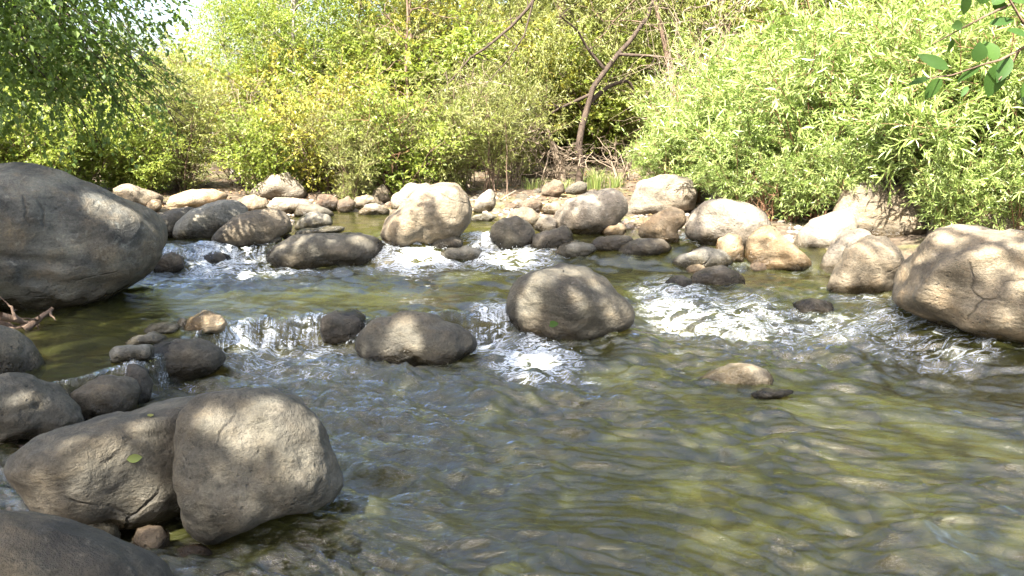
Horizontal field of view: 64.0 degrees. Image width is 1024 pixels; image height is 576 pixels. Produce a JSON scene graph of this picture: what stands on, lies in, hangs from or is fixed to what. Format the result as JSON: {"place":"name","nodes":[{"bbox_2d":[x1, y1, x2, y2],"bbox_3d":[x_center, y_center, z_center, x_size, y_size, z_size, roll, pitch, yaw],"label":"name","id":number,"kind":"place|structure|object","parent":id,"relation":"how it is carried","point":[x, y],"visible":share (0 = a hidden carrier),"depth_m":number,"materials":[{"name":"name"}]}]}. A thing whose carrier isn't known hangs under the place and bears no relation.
{"place":"outdoors","nodes":[
{"label":"outdoors","id":0,"kind":"place"},
{"bbox_2d":[1,0,780,87],"label":"sky","id":1,"kind":"structure","parent":0,"point":[183,13],"materials":[{"name":"white"}]},
{"bbox_2d":[18,87,929,440],"bbox_3d":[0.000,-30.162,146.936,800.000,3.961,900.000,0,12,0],"label":"ground","id":2,"kind":"structure","parent":0,"point":[906,245],"depth_m":11.65,"materials":[{"name":"soil"}]},
{"bbox_2d":[0,325,44,373],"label":"boulder","id":3,"kind":"object","parent":2,"relation":"on","point":[19,352],"visible":0.65,"depth_m":4.28,"materials":[{"name":"grey stone"}]},
{"bbox_2d":[17,440,29,444],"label":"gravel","id":4,"kind":"structure","parent":2,"relation":"on","point":[21,442],"depth_m":3.83,"materials":[{"name":"stone"}]},
{"bbox_2d":[3,396,194,534],"bbox_3d":[-1.520,0.708,3.176,0.749,0.541,0.650,-7,13,-29],"label":"boulder","id":5,"kind":"object","parent":4,"relation":"on","point":[87,472],"visible":0.81,"depth_m":2.90,"materials":[{"name":"grey stone"}]},
{"bbox_2d":[0,76,81,163],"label":"broadleaf shrub","id":6,"kind":"object","parent":2,"relation":"on","point":[4,153],"visible":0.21,"depth_m":9.99,"materials":[{"name":"green plant"}]},
{"bbox_2d":[0,372,84,442],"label":"boulder","id":7,"kind":"object","parent":2,"relation":"on","point":[32,406],"visible":0.9,"depth_m":3.73,"materials":[{"name":"grey stone"}]},
{"bbox_2d":[0,92,111,174],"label":"broadleaf shrub","id":8,"kind":"object","parent":2,"relation":"on","point":[53,156],"visible":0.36,"depth_m":9.94,"materials":[{"name":"green plant"}]},
{"bbox_2d":[11,104,135,185],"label":"broadleaf shrub","id":9,"kind":"object","parent":2,"relation":"on","point":[81,175],"visible":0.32,"depth_m":10.53,"materials":[{"name":"green plant"}]},
{"bbox_2d":[0,162,167,308],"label":"boulder","id":10,"kind":"object","parent":2,"relation":"on","point":[67,240],"visible":0.94,"depth_m":5.58,"materials":[{"name":"stone"}]},
{"bbox_2d":[0,510,172,575],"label":"boulder","id":11,"kind":"object","parent":2,"relation":"on","point":[35,544],"visible":1,"depth_m":2.01,"materials":[{"name":"grey stone"}]},
{"bbox_2d":[0,0,198,173],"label":"overhanging tree","id":12,"kind":"object","parent":2,"relation":"on","point":[53,24],"visible":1,"depth_m":6.37,"materials":[{"name":"green plant"}]},
{"bbox_2d":[24,73,204,189],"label":"broadleaf shrub","id":13,"kind":"object","parent":2,"relation":"on","point":[117,180],"visible":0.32,"depth_m":10.64,"materials":[{"name":"green plant"}]},
{"bbox_2d":[113,183,163,205],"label":"boulder","id":14,"kind":"object","parent":2,"relation":"on","point":[136,194],"visible":0.7,"depth_m":9.55,"materials":[{"name":"beige stone"}]},
{"bbox_2d":[83,103,199,194],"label":"broadleaf shrub","id":15,"kind":"object","parent":2,"relation":"on","point":[142,177],"visible":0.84,"depth_m":10.65,"materials":[{"name":"green plant"}]},
{"bbox_2d":[71,9,255,163],"bbox_3d":[-5.923,-3.399,14.645,3.225,2.876,3.328,7,13,30],"label":"broadleaf shrub","id":16,"kind":"object","parent":2,"relation":"on","point":[175,44],"visible":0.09,"depth_m":13.98,"materials":[{"name":"green plant"}]},
{"bbox_2d":[89,20,258,193],"bbox_3d":[-4.564,-2.295,11.044,2.646,2.468,1.817,7,14,31],"label":"broadleaf shrub","id":17,"kind":"object","parent":2,"relation":"on","point":[188,169],"visible":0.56,"depth_m":11.04,"materials":[{"name":"green plant"}]},
{"bbox_2d":[166,189,227,207],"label":"boulder","id":18,"kind":"object","parent":2,"relation":"on","point":[194,198],"visible":0.81,"depth_m":9.61,"materials":[{"name":"stone"}]},
{"bbox_2d":[172,199,247,239],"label":"boulder","id":19,"kind":"object","parent":2,"relation":"on","point":[207,220],"visible":0.73,"depth_m":7.79,"materials":[{"name":"grey stone"}]},
{"bbox_2d":[164,0,307,173],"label":"alder tree","id":20,"kind":"object","parent":2,"relation":"on","point":[222,41],"visible":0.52,"depth_m":12.86,"materials":[{"name":"green plant"}]},
{"bbox_2d":[158,20,344,171],"bbox_3d":[-4.382,-2.927,13.764,2.913,3.012,3.901,-8,14,-35],"label":"broadleaf shrub","id":21,"kind":"object","parent":2,"relation":"on","point":[271,69],"visible":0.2,"depth_m":12.93,"materials":[{"name":"green plant"}]},
{"bbox_2d":[184,79,331,193],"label":"broadleaf shrub","id":22,"kind":"object","parent":2,"relation":"on","point":[259,163],"visible":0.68,"depth_m":10.90,"materials":[{"name":"green plant"}]},
{"bbox_2d":[186,0,342,157],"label":"tree","id":23,"kind":"object","parent":2,"relation":"on","point":[211,21],"visible":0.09,"depth_m":15.30,"materials":[{"name":"green plant"}]},
{"bbox_2d":[250,172,306,199],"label":"boulder","id":24,"kind":"object","parent":2,"relation":"on","point":[272,186],"visible":0.77,"depth_m":10.88,"materials":[{"name":"stone"}]},
{"bbox_2d":[267,197,311,213],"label":"boulder","id":25,"kind":"object","parent":2,"relation":"on","point":[286,205],"visible":0.64,"depth_m":9.64,"materials":[{"name":"stone"}]},
{"bbox_2d":[217,0,362,168],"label":"alder tree","id":26,"kind":"object","parent":2,"relation":"on","point":[293,8],"visible":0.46,"depth_m":13.20,"materials":[{"name":"green plant"}]},
{"bbox_2d":[234,44,417,193],"bbox_3d":[-2.644,-2.152,11.553,2.393,2.474,3.205,-7,13,-29],"label":"broadleaf shrub","id":27,"kind":"object","parent":2,"relation":"on","point":[295,133],"visible":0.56,"depth_m":11.06,"materials":[{"name":"green plant"}]},
{"bbox_2d":[217,0,454,169],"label":"broadleaf shrub","id":28,"kind":"object","parent":2,"relation":"on","point":[356,76],"visible":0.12,"depth_m":13.42,"materials":[{"name":"green plant"}]},
{"bbox_2d":[291,82,403,199],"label":"broadleaf shrub","id":29,"kind":"object","parent":2,"relation":"on","point":[354,184],"visible":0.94,"depth_m":10.58,"materials":[{"name":"green plant"}]},
{"bbox_2d":[267,0,434,143],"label":"alder tree","id":30,"kind":"object","parent":2,"relation":"on","point":[334,14],"visible":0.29,"depth_m":13.76,"materials":[{"name":"green plant"}]},
{"bbox_2d":[295,0,488,150],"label":"broadleaf shrub","id":31,"kind":"object","parent":2,"relation":"on","point":[377,39],"visible":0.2,"depth_m":13.60,"materials":[{"name":"green plant"}]},
{"bbox_2d":[0,191,801,510],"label":"pebbles","id":32,"kind":"object","parent":2,"relation":"on","point":[788,237],"visible":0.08,"depth_m":8.81,"materials":[{"name":"stone"}]},
{"bbox_2d":[685,198,771,249],"bbox_3d":[1.992,-0.581,7.509,0.774,0.498,0.534,6,13,28],"label":"boulder","id":33,"kind":"object","parent":32,"relation":"on","point":[710,222],"visible":0.73,"depth_m":7.32,"materials":[{"name":"stone"}]},
{"bbox_2d":[308,55,495,197],"bbox_3d":[-1.491,-2.015,11.018,2.432,2.102,2.356,-4,12,-20],"label":"broadleaf shrub","id":34,"kind":"object","parent":2,"relation":"on","point":[412,168],"visible":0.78,"depth_m":10.90,"materials":[{"name":"green plant"}]},
{"bbox_2d":[340,0,494,127],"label":"golden tree","id":35,"kind":"object","parent":2,"relation":"on","point":[410,5],"visible":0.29,"depth_m":13.53,"materials":[{"name":"green plant"}]},
{"bbox_2d":[391,52,504,195],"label":"broadleaf shrub","id":36,"kind":"object","parent":2,"relation":"on","point":[451,162],"visible":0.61,"depth_m":11.15,"materials":[{"name":"green plant"}]},
{"bbox_2d":[333,0,595,168],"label":"broadleaf shrub","id":37,"kind":"object","parent":2,"relation":"on","point":[454,47],"visible":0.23,"depth_m":13.09,"materials":[{"name":"green plant"}]},
{"bbox_2d":[447,71,536,194],"bbox_3d":[-0.254,-2.180,11.508,1.262,1.749,1.440,0,12,0],"label":"willow sapling","id":38,"kind":"object","parent":2,"relation":"on","point":[499,131],"visible":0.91,"depth_m":11.39,"materials":[{"name":"green plant"}]},
{"bbox_2d":[397,0,634,145],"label":"pale tree","id":39,"kind":"object","parent":2,"relation":"on","point":[489,8],"visible":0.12,"depth_m":14.41,"materials":[{"name":"green plant"}]},
{"bbox_2d":[449,28,584,181],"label":"broadleaf shrub","id":40,"kind":"object","parent":2,"relation":"on","point":[532,97],"visible":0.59,"depth_m":12.44,"materials":[{"name":"green plant"}]},
{"bbox_2d":[435,0,626,165],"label":"broadleaf shrub","id":41,"kind":"object","parent":2,"relation":"on","point":[571,73],"visible":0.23,"depth_m":13.58,"materials":[{"name":"green plant"}]},
{"bbox_2d":[492,91,632,186],"bbox_3d":[0.812,-2.051,12.518,2.420,2.024,1.600,-3,12,-16],"label":"bare tree","id":42,"kind":"object","parent":2,"relation":"on","point":[553,146],"visible":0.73,"depth_m":12.67,"materials":[{"name":"brown wood"}]},
{"bbox_2d":[429,0,711,162],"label":"pale tree","id":43,"kind":"object","parent":2,"relation":"on","point":[546,12],"visible":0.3,"depth_m":13.62,"materials":[{"name":"green plant"}]},
{"bbox_2d":[493,3,682,166],"bbox_3d":[1.438,-3.542,14.642,3.721,3.318,3.840,-10,15,-39],"label":"broadleaf shrub","id":44,"kind":"object","parent":2,"relation":"on","point":[604,116],"visible":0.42,"depth_m":13.90,"materials":[{"name":"green plant"}]},
{"bbox_2d":[554,188,627,233],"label":"boulder","id":45,"kind":"object","parent":2,"relation":"on","point":[595,212],"visible":0.81,"depth_m":8.12,"materials":[{"name":"stone"}]},
{"bbox_2d":[459,0,766,181],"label":"leaning tree","id":46,"kind":"object","parent":2,"relation":"on","point":[590,96],"visible":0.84,"depth_m":12.46,"materials":[{"name":"green plant"}]},
{"bbox_2d":[542,0,710,164],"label":"broadleaf shrub","id":47,"kind":"object","parent":2,"relation":"on","point":[635,124],"visible":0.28,"depth_m":13.66,"materials":[{"name":"green plant"}]},
{"bbox_2d":[574,0,730,132],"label":"bare tree","id":48,"kind":"object","parent":2,"relation":"on","point":[664,41],"visible":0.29,"depth_m":12.88,"materials":[{"name":"brown plant"}]},
{"bbox_2d":[531,0,791,143],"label":"pale tree","id":49,"kind":"object","parent":2,"relation":"on","point":[652,24],"visible":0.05,"depth_m":14.78,"materials":[{"name":"green plant"}]},
{"bbox_2d":[618,100,716,188],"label":"willow shrub","id":50,"kind":"object","parent":2,"relation":"on","point":[656,164],"visible":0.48,"depth_m":9.66,"materials":[{"name":"green plant"}]},
{"bbox_2d":[578,0,767,150],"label":"broadleaf shrub","id":51,"kind":"object","parent":2,"relation":"on","point":[693,29],"visible":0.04,"depth_m":13.62,"materials":[{"name":"green plant"}]},
{"bbox_2d":[595,0,790,192],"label":"dead shrub","id":52,"kind":"object","parent":2,"relation":"on","point":[678,55],"visible":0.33,"depth_m":10.45,"materials":[{"name":"plant"}]},
{"bbox_2d":[641,5,819,184],"bbox_3d":[2.916,-2.548,11.113,2.440,2.451,2.471,4,12,18],"label":"willow shrub","id":53,"kind":"object","parent":2,"relation":"on","point":[716,40],"visible":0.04,"depth_m":10.80,"materials":[{"name":"green plant"}]},
{"bbox_2d":[675,0,796,72],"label":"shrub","id":54,"kind":"object","parent":2,"relation":"on","point":[723,28],"visible":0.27,"depth_m":13.25,"materials":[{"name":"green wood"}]},
{"bbox_2d":[683,118,796,207],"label":"willow shrub","id":55,"kind":"object","parent":2,"relation":"on","point":[727,176],"visible":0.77,"depth_m":8.59,"materials":[{"name":"green plant"}]},
{"bbox_2d":[659,20,846,194],"bbox_3d":[2.744,-1.847,8.985,2.211,2.193,2.183,3,12,15],"label":"willow shrub","id":56,"kind":"object","parent":2,"relation":"on","point":[737,91],"visible":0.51,"depth_m":8.75,"materials":[{"name":"green plant"}]},
{"bbox_2d":[744,225,811,270],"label":"boulder","id":57,"kind":"object","parent":2,"relation":"on","point":[770,247],"visible":0.9,"depth_m":7.04,"materials":[{"name":"stone"}]},
{"bbox_2d":[744,121,842,222],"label":"willow shrub","id":58,"kind":"object","parent":2,"relation":"on","point":[793,189],"visible":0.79,"depth_m":8.27,"materials":[{"name":"green plant"}]},
{"bbox_2d":[684,0,910,152],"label":"broadleaf shrub","id":59,"kind":"object","parent":2,"relation":"on","point":[771,8],"visible":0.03,"depth_m":13.69,"materials":[{"name":"green plant"}]},
{"bbox_2d":[685,0,925,218],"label":"willow shrub","id":60,"kind":"object","parent":2,"relation":"on","point":[787,118],"visible":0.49,"depth_m":8.27,"materials":[{"name":"green plant"}]},
{"bbox_2d":[793,209,858,247],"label":"boulder","id":61,"kind":"object","parent":2,"relation":"on","point":[822,231],"visible":0.6,"depth_m":7.28,"materials":[{"name":"stone"}]},
{"bbox_2d":[727,0,953,142],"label":"willow shrub","id":62,"kind":"object","parent":2,"relation":"on","point":[768,30],"visible":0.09,"depth_m":10.03,"materials":[{"name":"green plant"}]},
{"bbox_2d":[820,228,870,272],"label":"boulder","id":63,"kind":"object","parent":2,"relation":"on","point":[840,242],"visible":0.53,"depth_m":6.91,"materials":[{"name":"stone"}]},
{"bbox_2d":[799,110,927,211],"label":"willow shrub","id":64,"kind":"object","parent":2,"relation":"on","point":[851,174],"visible":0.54,"depth_m":7.76,"materials":[{"name":"green plant"}]},
{"bbox_2d":[827,235,904,293],"bbox_3d":[2.755,-0.151,6.339,0.524,0.516,0.542,8,14,35],"label":"boulder","id":65,"kind":"object","parent":2,"relation":"on","point":[869,264],"visible":0.89,"depth_m":6.16,"materials":[{"name":"beige stone"}]},
{"bbox_2d":[832,177,928,237],"bbox_3d":[3.491,-0.680,7.790,0.882,0.758,0.635,7,13,29],"label":"boulder","id":66,"kind":"object","parent":2,"relation":"on","point":[864,205],"visible":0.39,"depth_m":7.53,"materials":[{"name":"beige stone"}]},
{"bbox_2d":[811,0,1023,224],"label":"willow shrub","id":67,"kind":"object","parent":2,"relation":"on","point":[885,109],"visible":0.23,"depth_m":7.30,"materials":[{"name":"green plant"}]},
{"bbox_2d":[833,0,1023,172],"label":"willow shrub","id":68,"kind":"object","parent":2,"relation":"on","point":[913,4],"visible":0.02,"depth_m":8.84,"materials":[{"name":"green plant"}]},
{"bbox_2d":[891,224,1023,343],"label":"boulder","id":69,"kind":"object","parent":2,"relation":"on","point":[967,278],"visible":0.88,"depth_m":5.04,"materials":[{"name":"beige stone"}]},
{"bbox_2d":[900,136,1023,230],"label":"willow shrub","id":70,"kind":"object","parent":2,"relation":"on","point":[945,215],"visible":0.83,"depth_m":6.84,"materials":[{"name":"green plant"}]},
{"bbox_2d":[906,0,1023,204],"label":"willow shrub","id":71,"kind":"object","parent":2,"relation":"on","point":[1003,121],"visible":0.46,"depth_m":6.94,"materials":[{"name":"green plant"}]},
{"bbox_2d":[907,0,1023,103],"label":"broadleaf tree","id":72,"kind":"object","parent":2,"relation":"on","point":[996,75],"visible":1,"depth_m":1.69,"materials":[{"name":"green plant"}]},
{"bbox_2d":[926,198,1023,235],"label":"shrub","id":73,"kind":"object","parent":2,"relation":"on","point":[1009,225],"visible":0.19,"depth_m":6.89,"materials":[{"name":"green plant"}]},
{"bbox_2d":[947,123,1023,230],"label":"willow shrub","id":74,"kind":"object","parent":2,"relation":"on","point":[1018,179],"visible":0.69,"depth_m":6.76,"materials":[{"name":"green plant"}]},
{"bbox_2d":[0,208,1023,575],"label":"water","id":75,"kind":"structure","parent":0,"point":[886,438],"depth_m":4.15,"materials":[{"name":"green liquid"}]},
{"bbox_2d":[0,297,55,329],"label":"driftwood","id":76,"kind":"object","parent":75,"relation":"on","point":[32,323],"visible":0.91,"depth_m":5.18,"materials":[{"name":"wood"}]},
{"bbox_2d":[70,375,140,420],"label":"boulder","id":77,"kind":"object","parent":75,"relation":"on","point":[102,395],"visible":0.77,"depth_m":4.12,"materials":[{"name":"grey stone"}]},
{"bbox_2d":[109,344,153,362],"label":"stone","id":78,"kind":"object","parent":75,"relation":"on","point":[123,353],"visible":0.91,"depth_m":4.47,"materials":[{"name":"grey stone"}]},
{"bbox_2d":[125,363,152,403],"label":"stone","id":79,"kind":"object","parent":75,"relation":"on","point":[139,374],"visible":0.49,"depth_m":4.38,"materials":[{"name":"stone"}]},
{"bbox_2d":[132,525,169,548],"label":"stone","id":80,"kind":"object","parent":75,"relation":"on","point":[151,536],"visible":0.69,"depth_m":2.88,"materials":[{"name":"stone"}]},
{"bbox_2d":[154,252,183,272],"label":"rock","id":81,"kind":"object","parent":75,"relation":"on","point":[172,262],"visible":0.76,"depth_m":7.04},
{"bbox_2d":[152,338,225,383],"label":"boulder","id":82,"kind":"object","parent":75,"relation":"on","point":[190,359],"visible":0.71,"depth_m":4.72,"materials":[{"name":"grey stone"}]},
{"bbox_2d":[184,310,226,333],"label":"stone","id":83,"kind":"object","parent":75,"relation":"on","point":[209,322],"visible":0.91,"depth_m":5.12,"materials":[{"name":"stone"}]},
{"bbox_2d":[210,209,291,246],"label":"boulder","id":84,"kind":"object","parent":75,"relation":"on","point":[259,227],"visible":0.85,"depth_m":7.46,"materials":[{"name":"beige stone"}]},
{"bbox_2d":[172,387,343,544],"bbox_3d":[-0.946,0.651,3.078,0.600,0.605,0.613,-4,12,-17],"label":"boulder","id":85,"kind":"object","parent":75,"relation":"in","point":[246,459],"visible":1,"depth_m":2.85,"materials":[{"name":"grey stone"}]},
{"bbox_2d":[294,212,332,229],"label":"stone","id":86,"kind":"object","parent":75,"relation":"on","point":[313,220],"visible":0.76,"depth_m":8.49,"materials":[{"name":"grey stone"}]},
{"bbox_2d":[266,232,384,268],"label":"boulder","id":87,"kind":"object","parent":75,"relation":"on","point":[307,251],"visible":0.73,"depth_m":7.29,"materials":[{"name":"grey stone"}]},
{"bbox_2d":[320,309,365,344],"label":"boulder","id":88,"kind":"object","parent":75,"relation":"on","point":[337,327],"visible":0.82,"depth_m":5.38,"materials":[{"name":"stone"}]},
{"bbox_2d":[355,311,476,366],"bbox_3d":[-0.607,0.335,5.239,0.772,0.405,0.447,0,12,0],"label":"boulder","id":89,"kind":"object","parent":75,"relation":"on","point":[414,338],"visible":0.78,"depth_m":5.06,"materials":[{"name":"grey stone"}]},
{"bbox_2d":[380,182,472,246],"bbox_3d":[-0.803,-0.657,7.746,0.866,0.675,0.710,0,12,0],"label":"boulder","id":90,"kind":"object","parent":75,"relation":"on","point":[429,214],"visible":0.88,"depth_m":7.49,"materials":[{"name":"beige stone"}]},
{"bbox_2d":[440,245,481,259],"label":"rock","id":91,"kind":"object","parent":75,"relation":"on","point":[465,252],"visible":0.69,"depth_m":7.50,"materials":[{"name":"grey stone"}]},
{"bbox_2d":[490,216,534,248],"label":"stone","id":92,"kind":"object","parent":75,"relation":"on","point":[511,232],"visible":0.94,"depth_m":7.63,"materials":[{"name":"grey stone"}]},
{"bbox_2d":[530,225,573,248],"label":"stone","id":93,"kind":"object","parent":75,"relation":"on","point":[556,237],"visible":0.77,"depth_m":7.51,"materials":[{"name":"stone"}]},
{"bbox_2d":[505,263,634,339],"bbox_3d":[0.410,0.141,5.764,0.914,0.608,0.673,4,12,20],"label":"boulder","id":94,"kind":"object","parent":75,"relation":"in","point":[575,302],"visible":0.8,"depth_m":5.51,"materials":[{"name":"grey stone"}]},
{"bbox_2d":[555,240,596,257],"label":"rock","id":95,"kind":"object","parent":75,"relation":"in","point":[573,248],"visible":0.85,"depth_m":7.40,"materials":[{"name":"grey stone"}]},
{"bbox_2d":[591,235,632,250],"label":"rock","id":96,"kind":"object","parent":75,"relation":"on","point":[610,243],"visible":0.77,"depth_m":7.42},
{"bbox_2d":[618,238,671,255],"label":"rock","id":97,"kind":"object","parent":75,"relation":"on","point":[648,246],"visible":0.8,"depth_m":7.30,"materials":[{"name":"grey stone"}]},
{"bbox_2d":[626,174,697,214],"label":"boulder","id":98,"kind":"object","parent":75,"relation":"on","point":[655,194],"visible":0.77,"depth_m":9.14,"materials":[{"name":"stone"}]},
{"bbox_2d":[639,207,686,242],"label":"stone","id":99,"kind":"object","parent":75,"relation":"on","point":[667,224],"visible":0.81,"depth_m":7.53,"materials":[{"name":"stone"}]},
{"bbox_2d":[611,63,739,202],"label":"willow shrub","id":100,"kind":"object","parent":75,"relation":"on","point":[662,105],"visible":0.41,"depth_m":9.82,"materials":[{"name":"green plant"}]},
{"bbox_2d":[672,246,732,267],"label":"rock","id":101,"kind":"object","parent":75,"relation":"in","point":[706,256],"visible":0.68,"depth_m":7.09,"materials":[{"name":"grey stone"}]},
{"bbox_2d":[715,233,743,261],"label":"stone","id":102,"kind":"object","parent":101,"relation":"on","point":[730,244],"visible":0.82,"depth_m":7.16,"materials":[{"name":"stone"}]},
{"bbox_2d":[690,265,744,284],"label":"rock","id":103,"kind":"object","parent":75,"relation":"on","point":[720,275],"visible":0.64,"depth_m":6.50,"materials":[{"name":"stone"}]},
{"bbox_2d":[698,363,773,384],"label":"rock","id":104,"kind":"object","parent":75,"relation":"in","point":[740,373],"visible":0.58,"depth_m":4.70,"materials":[{"name":"beige stone"}]},
{"bbox_2d":[792,298,833,312],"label":"rock","id":105,"kind":"object","parent":75,"relation":"in","point":[812,305],"visible":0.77,"depth_m":5.88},
{"bbox_2d":[769,0,1016,204],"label":"willow shrub","id":106,"kind":"object","parent":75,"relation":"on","point":[892,22],"visible":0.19,"depth_m":8.28,"materials":[{"name":"green plant"}]},
{"bbox_2d":[846,0,1023,213],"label":"willow shrub","id":107,"kind":"object","parent":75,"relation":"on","point":[943,128],"visible":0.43,"depth_m":6.95,"materials":[{"name":"green plant"}]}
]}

